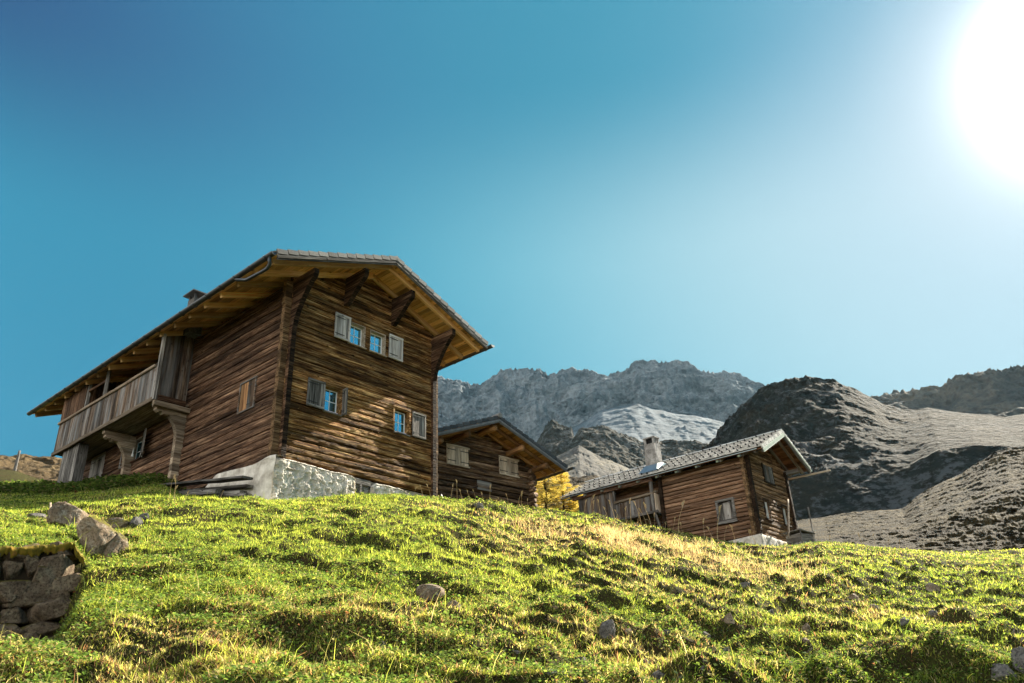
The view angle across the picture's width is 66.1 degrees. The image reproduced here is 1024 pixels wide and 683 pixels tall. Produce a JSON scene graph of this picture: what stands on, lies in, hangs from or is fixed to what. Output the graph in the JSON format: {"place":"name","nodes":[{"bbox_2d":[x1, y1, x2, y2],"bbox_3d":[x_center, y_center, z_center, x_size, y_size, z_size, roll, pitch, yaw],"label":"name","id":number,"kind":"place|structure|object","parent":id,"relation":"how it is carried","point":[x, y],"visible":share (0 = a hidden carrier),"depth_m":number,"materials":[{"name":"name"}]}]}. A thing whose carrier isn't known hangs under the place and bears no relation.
{"place":"outdoors","nodes":[
{"label":"outdoors","id":0,"kind":"place"},
{"bbox_2d":[0,454,61,481],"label":"brown ridge","id":1,"kind":"structure","parent":0,"point":[47,468],"depth_m":205.22,"materials":[{"name":"beige stone"}]},
{"bbox_2d":[0,469,1023,682],"bbox_3d":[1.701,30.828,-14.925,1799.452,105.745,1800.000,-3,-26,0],"label":"ground","id":2,"kind":"structure","parent":0,"point":[8,475],"depth_m":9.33,"materials":[{"name":"green plant"}]},
{"bbox_2d":[13,450,20,470],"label":"fence post","id":3,"kind":"object","parent":2,"relation":"on","point":[16,461],"visible":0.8,"depth_m":52.30,"materials":[{"name":"grey wood"}]},
{"bbox_2d":[25,513,45,518],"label":"rock","id":4,"kind":"object","parent":2,"relation":"on","point":[40,515],"visible":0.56,"depth_m":13.13,"materials":[{"name":"grey stone"}]},
{"bbox_2d":[0,541,84,644],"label":"stone wall","id":5,"kind":"structure","parent":2,"relation":"on","point":[36,588],"depth_m":7.58,"materials":[{"name":"grey stone"}]},
{"bbox_2d":[46,501,88,526],"bbox_3d":[-6.831,2.711,12.124,0.591,0.461,0.437,12,-29,-27],"label":"boulder","id":6,"kind":"object","parent":2,"relation":"on","point":[59,511],"visible":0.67,"depth_m":11.98,"materials":[{"name":"grey stone"}]},
{"bbox_2d":[0,472,185,494],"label":"nettles","id":7,"kind":"object","parent":2,"relation":"on","point":[92,484],"visible":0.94,"depth_m":22.53,"materials":[{"name":"green plant"}]},
{"bbox_2d":[76,516,116,555],"bbox_3d":[-4.926,2.388,9.369,0.536,0.570,0.468,15,-30,-23],"label":"boulder","id":8,"kind":"object","parent":2,"relation":"on","point":[100,534],"visible":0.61,"depth_m":9.22,"materials":[{"name":"grey stone"}]},
{"bbox_2d":[102,532,128,556],"bbox_3d":[-4.763,2.477,9.399,0.320,0.379,0.313,-19,-30,30],"label":"boulder","id":9,"kind":"object","parent":2,"relation":"on","point":[117,543],"visible":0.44,"depth_m":9.31,"materials":[{"name":"grey stone"}]},
{"bbox_2d":[107,517,129,530],"bbox_3d":[-5.967,2.792,11.958,0.381,0.249,0.498,10,-28,-24],"label":"boulder","id":10,"kind":"object","parent":2,"relation":"on","point":[122,523],"visible":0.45,"depth_m":11.82,"materials":[{"name":"grey stone"}]},
{"bbox_2d":[128,516,142,528],"bbox_3d":[-5.689,2.764,11.911,0.202,0.233,0.186,20,-34,-39],"label":"rock","id":11,"kind":"object","parent":2,"relation":"on","point":[135,521],"visible":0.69,"depth_m":11.86,"materials":[{"name":"grey stone"}]},
{"bbox_2d":[139,513,149,519],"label":"rock","id":12,"kind":"object","parent":2,"relation":"on","point":[142,516],"visible":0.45,"depth_m":13.17,"materials":[{"name":"grey stone"}]},
{"bbox_2d":[177,489,220,495],"bbox_3d":[-8.747,4.021,20.725,3.956,0.130,0.151,-12,-26,40],"label":"plank","id":13,"kind":"object","parent":2,"relation":"on","point":[204,492],"visible":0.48,"depth_m":19.86,"materials":[{"name":"grey wood"}]},
{"bbox_2d":[186,488,222,497],"bbox_3d":[-8.715,4.106,21.021,3.601,0.212,0.169,-12,-26,40],"label":"plank","id":14,"kind":"object","parent":2,"relation":"on","point":[220,494],"visible":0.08,"depth_m":19.91,"materials":[{"name":"grey wood"}]},
{"bbox_2d":[161,475,252,486],"bbox_3d":[-8.147,3.704,20.770,4.412,0.073,0.306,-12,-26,40],"label":"plank","id":15,"kind":"object","parent":2,"relation":"on","point":[215,480],"visible":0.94,"depth_m":20.37,"materials":[{"name":"grey wood"}]},
{"bbox_2d":[218,493,251,497],"bbox_3d":[-7.981,4.103,20.725,3.854,0.082,0.227,-12,-26,40],"label":"plank","id":16,"kind":"object","parent":2,"relation":"on","point":[234,495],"visible":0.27,"depth_m":19.69,"materials":[{"name":"grey wood"}]},
{"bbox_2d":[178,484,253,490],"bbox_3d":[-7.932,3.912,20.850,3.702,0.080,0.227,-12,-26,40],"label":"plank","id":17,"kind":"object","parent":16,"relation":"on","point":[237,487],"visible":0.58,"depth_m":20.18,"materials":[{"name":"grey wood"}]},
{"bbox_2d":[223,490,246,493],"bbox_3d":[-8.103,4.066,20.888,3.702,0.087,0.208,-12,-26,40],"label":"plank","id":18,"kind":"object","parent":16,"relation":"on","point":[235,491],"visible":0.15,"depth_m":19.80,"materials":[{"name":"grey wood"}]},
{"bbox_2d":[27,248,494,499],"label":"wooden house","id":19,"kind":"structure","parent":2,"relation":"on","point":[277,373],"depth_m":23.21,"materials":[{"name":"brown wood"}]},
{"bbox_2d":[92,451,105,476],"bbox_3d":[-14.397,4.379,27.302,1.080,0.950,0.100,-23,-32,35],"label":"window frame","id":20,"kind":"structure","parent":19,"relation":"in","point":[103,453],"depth_m":27.46,"materials":[{"name":"brown wood"}]},
{"bbox_2d":[130,436,144,462],"bbox_3d":[-12.125,3.535,25.634,0.940,0.792,0.285,-23,-32,35],"label":"window","id":21,"kind":"structure","parent":19,"relation":"in","point":[138,441],"depth_m":25.88,"materials":[{"name":"grey wood"}]},
{"bbox_2d":[237,376,257,414],"bbox_3d":[-7.334,1.495,21.844,0.820,0.920,0.070,-23,-32,35],"label":"window frame","id":22,"kind":"structure","parent":19,"relation":"in","point":[255,377],"depth_m":21.77,"materials":[{"name":"wood"}]},
{"bbox_2d":[322,381,343,416],"bbox_3d":[-5.025,1.621,21.871,0.265,0.888,0.670,-23,-32,35],"label":"window","id":23,"kind":"structure","parent":19,"relation":"in","point":[333,396],"depth_m":21.96,"materials":[{"name":"brown wood"}]},
{"bbox_2d":[347,321,366,349],"bbox_3d":[-4.637,-0.165,23.346,0.265,0.752,0.660,-23,-32,35],"label":"window","id":24,"kind":"structure","parent":19,"relation":"in","point":[357,334],"depth_m":23.48,"materials":[{"name":"brown wood"}]},
{"bbox_2d":[369,329,386,356],"bbox_3d":[-4.118,0.075,23.890,0.265,0.752,0.660,-23,-32,35],"label":"window","id":25,"kind":"structure","parent":19,"relation":"in","point":[377,340],"depth_m":24.02,"materials":[{"name":"brown wood"}]},
{"bbox_2d":[392,404,410,436],"bbox_3d":[-3.361,2.388,23.616,0.265,0.888,0.690,-23,-32,35],"label":"window","id":26,"kind":"structure","parent":19,"relation":"in","point":[401,418],"depth_m":23.71,"materials":[{"name":"brown wood"}]},
{"bbox_2d":[416,584,446,601],"bbox_3d":[-0.868,2.665,8.330,0.310,0.200,0.280,-7,-26,9],"label":"rock","id":27,"kind":"object","parent":2,"relation":"on","point":[426,591],"visible":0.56,"depth_m":8.23,"materials":[{"name":"grey stone"}]},
{"bbox_2d":[447,600,460,609],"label":"rock","id":28,"kind":"object","parent":2,"relation":"on","point":[455,603],"visible":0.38,"depth_m":7.50,"materials":[{"name":"grey stone"}]},
{"bbox_2d":[474,502,483,508],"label":"rock","id":29,"kind":"object","parent":2,"relation":"on","point":[479,505],"visible":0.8,"depth_m":20.07,"materials":[{"name":"grey stone"}]},
{"bbox_2d":[437,413,574,508],"bbox_3d":[-3.185,6.722,32.777,7.608,5.305,9.079,19,-33,-38],"label":"log cabin","id":30,"kind":"object","parent":2,"relation":"on","point":[500,454],"visible":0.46,"depth_m":31.35,"materials":[{"name":"brown wood"}]},
{"bbox_2d":[446,443,469,467],"bbox_3d":[-2.075,4.412,30.419,1.150,0.815,0.050,19,-33,-38],"label":"window frame","id":31,"kind":"structure","parent":30,"relation":"in","point":[447,444],"depth_m":30.28,"materials":[{"name":"grey wood"}]},
{"bbox_2d":[498,455,519,477],"bbox_3d":[-0.110,5.096,32.044,1.110,0.775,0.050,19,-33,-38],"label":"window frame","id":32,"kind":"structure","parent":30,"relation":"in","point":[500,456],"depth_m":31.95,"materials":[{"name":"grey wood"}]},
{"bbox_2d":[535,481,551,508],"bbox_3d":[1.103,7.306,38.493,1.894,2.864,1.663,21,-34,-40],"label":"larch tree","id":33,"kind":"object","parent":2,"relation":"on","point":[538,504],"visible":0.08,"depth_m":38.39,"materials":[{"name":"yellow plant"}]},
{"bbox_2d":[535,474,566,509],"bbox_3d":[1.541,6.718,36.547,2.065,3.156,2.171,-3,-26,0],"label":"larch tree","id":34,"kind":"object","parent":2,"relation":"on","point":[542,490],"visible":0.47,"depth_m":36.44,"materials":[{"name":"yellow plant"}]},
{"bbox_2d":[546,668,556,674],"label":"rock","id":35,"kind":"object","parent":2,"relation":"on","point":[552,672],"visible":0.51,"depth_m":5.21,"materials":[{"name":"grey stone"}]},
{"bbox_2d":[542,472,582,511],"bbox_3d":[2.504,7.362,37.485,2.544,2.587,2.591,-3,-26,0],"label":"larch tree","id":36,"kind":"object","parent":2,"relation":"on","point":[561,481],"visible":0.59,"depth_m":37.45,"materials":[{"name":"yellow plant"}]},
{"bbox_2d":[560,495,579,512],"bbox_3d":[3.340,8.040,38.057,2.254,1.784,2.199,-3,-26,0],"label":"larch tree","id":37,"kind":"object","parent":2,"relation":"on","point":[576,506],"visible":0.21,"depth_m":37.74,"materials":[{"name":"yellow plant"}]},
{"bbox_2d":[573,657,585,662],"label":"rock","id":38,"kind":"object","parent":2,"relation":"on","point":[580,658],"visible":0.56,"depth_m":6.12,"materials":[{"name":"grey stone"}]},
{"bbox_2d":[598,619,615,638],"bbox_3d":[0.857,2.632,7.123,0.152,0.245,0.112,8,-24,11],"label":"rock","id":39,"kind":"object","parent":2,"relation":"on","point":[607,629],"visible":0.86,"depth_m":7.09,"materials":[{"name":"grey stone"}]},
{"bbox_2d":[624,628,631,635],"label":"rock","id":40,"kind":"object","parent":2,"relation":"on","point":[629,631],"visible":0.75,"depth_m":7.44,"materials":[{"name":"beige stone"}]},
{"bbox_2d":[651,670,664,678],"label":"rock","id":41,"kind":"object","parent":2,"relation":"on","point":[659,674],"visible":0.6,"depth_m":5.83,"materials":[{"name":"grey stone"}]},
{"bbox_2d":[663,629,670,635],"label":"rock","id":42,"kind":"object","parent":2,"relation":"on","point":[666,631],"visible":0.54,"depth_m":7.62,"materials":[{"name":"grey stone"}]},
{"bbox_2d":[490,510,850,585],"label":"dry grass","id":43,"kind":"structure","parent":2,"relation":"on","point":[613,532],"depth_m":17.17,"materials":[{"name":"beige plant"}]},
{"bbox_2d":[678,500,684,532],"bbox_3d":[5.613,5.875,25.991,0.413,1.304,0.100,6,-28,-18],"label":"grass stalk","id":44,"kind":"object","parent":2,"relation":"on","point":[682,503],"depth_m":26.04,"materials":[{"name":"beige plant"}]},
{"bbox_2d":[559,429,830,545],"bbox_3d":[7.364,7.093,32.437,10.385,6.230,4.613,-23,-33,36],"label":"wooden cabin","id":45,"kind":"object","parent":2,"relation":"on","point":[744,483],"visible":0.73,"depth_m":30.85,"materials":[{"name":"brown wood"}]},
{"bbox_2d":[715,497,737,524],"bbox_3d":[8.004,6.338,29.446,0.820,0.910,0.140,-23,-33,36],"label":"window frame","id":46,"kind":"structure","parent":45,"relation":"in","point":[720,522],"depth_m":29.39,"materials":[{"name":"grey wood"}]},
{"bbox_2d":[762,497,774,521],"bbox_3d":[9.595,6.350,29.703,0.220,0.840,0.580,-23,-33,36],"label":"window frame","id":47,"kind":"structure","parent":45,"relation":"in","point":[763,502],"depth_m":29.59,"materials":[{"name":"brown wood"}]},
{"bbox_2d":[761,462,775,485],"bbox_3d":[10.024,5.198,30.786,0.060,0.780,0.940,-23,-33,36],"label":"window frame","id":48,"kind":"structure","parent":45,"relation":"in","point":[765,481],"depth_m":30.55,"materials":[{"name":"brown wood"}]},
{"bbox_2d":[780,504,791,527],"bbox_3d":[10.655,6.826,30.788,0.220,0.840,0.600,-23,-33,36],"label":"window frame","id":49,"kind":"structure","parent":45,"relation":"in","point":[782,513],"depth_m":30.63,"materials":[{"name":"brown wood"}]},
{"bbox_2d":[703,631,710,640],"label":"rock","id":50,"kind":"object","parent":2,"relation":"on","point":[705,633],"visible":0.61,"depth_m":8.96,"materials":[{"name":"grey stone"}]},
{"bbox_2d":[717,505,720,541],"bbox_3d":[6.936,6.088,26.289,0.288,1.256,0.097,-1,-22,-4],"label":"grass stalk","id":51,"kind":"object","parent":2,"relation":"on","point":[719,508],"depth_m":26.29,"materials":[{"name":"beige plant"}]},
{"bbox_2d":[721,613,734,623],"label":"rock","id":52,"kind":"object","parent":2,"relation":"on","point":[728,618],"visible":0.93,"depth_m":9.28,"materials":[{"name":"grey stone"}]},
{"bbox_2d":[739,582,749,587],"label":"rock","id":53,"kind":"object","parent":2,"relation":"on","point":[744,584],"visible":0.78,"depth_m":13.44,"materials":[{"name":"grey stone"}]},
{"bbox_2d":[787,499,789,537],"bbox_3d":[10.495,6.706,29.915,0.077,2.476,0.082,-15,-73,24],"label":"leaning pole","id":54,"kind":"object","parent":2,"relation":"on","point":[788,517],"visible":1,"depth_m":29.92,"materials":[{"name":"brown wood"}]},
{"bbox_2d":[783,528,815,545],"bbox_3d":[10.686,7.476,29.161,0.766,0.880,0.840,11,-29,-27],"label":"wood crate","id":55,"kind":"object","parent":2,"relation":"on","point":[798,535],"visible":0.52,"depth_m":29.02,"materials":[{"name":"grey wood"}]},
{"bbox_2d":[801,623,809,634],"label":"rock","id":56,"kind":"object","parent":2,"relation":"on","point":[805,626],"visible":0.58,"depth_m":9.12,"materials":[{"name":"grey stone"}]},
{"bbox_2d":[802,637,810,644],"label":"rock","id":57,"kind":"object","parent":2,"relation":"on","point":[805,640],"visible":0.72,"depth_m":8.50,"materials":[{"name":"grey stone"}]},
{"bbox_2d":[807,507,812,530],"bbox_3d":[11.155,7.031,29.215,0.048,1.787,0.048,-11,-27,18],"label":"stake","id":58,"kind":"object","parent":2,"relation":"on","point":[810,518],"visible":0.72,"depth_m":29.40,"materials":[{"name":"grey wood"}]},
{"bbox_2d":[658,619,1022,682],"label":"bank grass","id":59,"kind":"structure","parent":2,"relation":"on","point":[807,670],"depth_m":6.78,"materials":[{"name":"green plant"}]},
{"bbox_2d":[847,593,859,601],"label":"rock","id":60,"kind":"object","parent":2,"relation":"on","point":[853,596],"visible":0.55,"depth_m":13.94,"materials":[{"name":"grey stone"}]},
{"bbox_2d":[869,604,880,609],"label":"rock","id":61,"kind":"object","parent":2,"relation":"on","point":[873,606],"visible":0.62,"depth_m":11.63,"materials":[{"name":"grey stone"}]},
{"bbox_2d":[898,617,908,625],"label":"rock","id":62,"kind":"object","parent":2,"relation":"on","point":[903,621],"visible":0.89,"depth_m":10.31,"materials":[{"name":"grey stone"}]},
{"bbox_2d":[925,582,940,591],"bbox_3d":[8.349,4.952,15.729,0.366,0.258,0.259,-15,-28,23],"label":"rock","id":63,"kind":"object","parent":2,"relation":"on","point":[930,586],"visible":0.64,"depth_m":15.66,"materials":[{"name":"grey stone"}]},
{"bbox_2d":[928,610,937,616],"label":"rock","id":64,"kind":"object","parent":2,"relation":"on","point":[931,612],"visible":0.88,"depth_m":11.63,"materials":[{"name":"grey stone"}]},
{"bbox_2d":[991,663,1018,681],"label":"rock","id":65,"kind":"object","parent":2,"relation":"on","point":[1000,670],"visible":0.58,"depth_m":6.80,"materials":[{"name":"grey stone"}]},
{"bbox_2d":[1010,646,1023,673],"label":"rock","id":66,"kind":"object","parent":2,"relation":"on","point":[1018,657],"visible":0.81,"depth_m":6.90,"materials":[{"name":"grey stone"}]},
{"bbox_2d":[0,0,1023,457],"label":"sky","id":67,"kind":"structure","parent":0,"point":[766,192],"materials":[{"name":"blue"}]},
{"bbox_2d":[537,419,573,455],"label":"rocky knoll","id":68,"kind":"structure","parent":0,"point":[555,438],"depth_m":723.72,"materials":[{"name":"grey stone"}]},
{"bbox_2d":[538,475,599,510],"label":"brown hill","id":69,"kind":"structure","parent":0,"point":[576,481],"depth_m":181.52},
{"bbox_2d":[539,445,628,486],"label":"scree slope","id":70,"kind":"structure","parent":0,"point":[583,461],"depth_m":478.05,"materials":[{"name":"grey stone"}]},
{"bbox_2d":[438,359,764,441],"bbox_3d":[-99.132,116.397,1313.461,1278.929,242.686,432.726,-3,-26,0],"label":"mountain range","id":71,"kind":"structure","parent":0,"point":[531,403],"depth_m":1351.22,"materials":[{"name":"stone"}]},
{"bbox_2d":[565,425,708,468],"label":"rocky knoll","id":72,"kind":"structure","parent":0,"point":[608,443],"depth_m":671.16,"materials":[{"name":"grey rock"}]},
{"bbox_2d":[572,403,724,443],"bbox_3d":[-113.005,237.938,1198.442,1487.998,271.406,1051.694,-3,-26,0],"label":"scree slope","id":73,"kind":"structure","parent":0,"point":[639,422],"depth_m":1026.59,"materials":[{"name":"white snow"}]},
{"bbox_2d":[699,375,1023,520],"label":"rocky dome","id":74,"kind":"structure","parent":0,"point":[870,453],"depth_m":282.34,"materials":[{"name":"grey stone"}]},
{"bbox_2d":[797,446,1023,551],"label":"brown hillside","id":75,"kind":"structure","parent":0,"point":[979,506],"depth_m":116.18,"materials":[{"name":"stone"}]},
{"bbox_2d":[871,365,1023,416],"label":"mountain range","id":76,"kind":"structure","parent":0,"point":[993,392],"depth_m":850.95,"materials":[{"name":"grey stone"}]}
]}

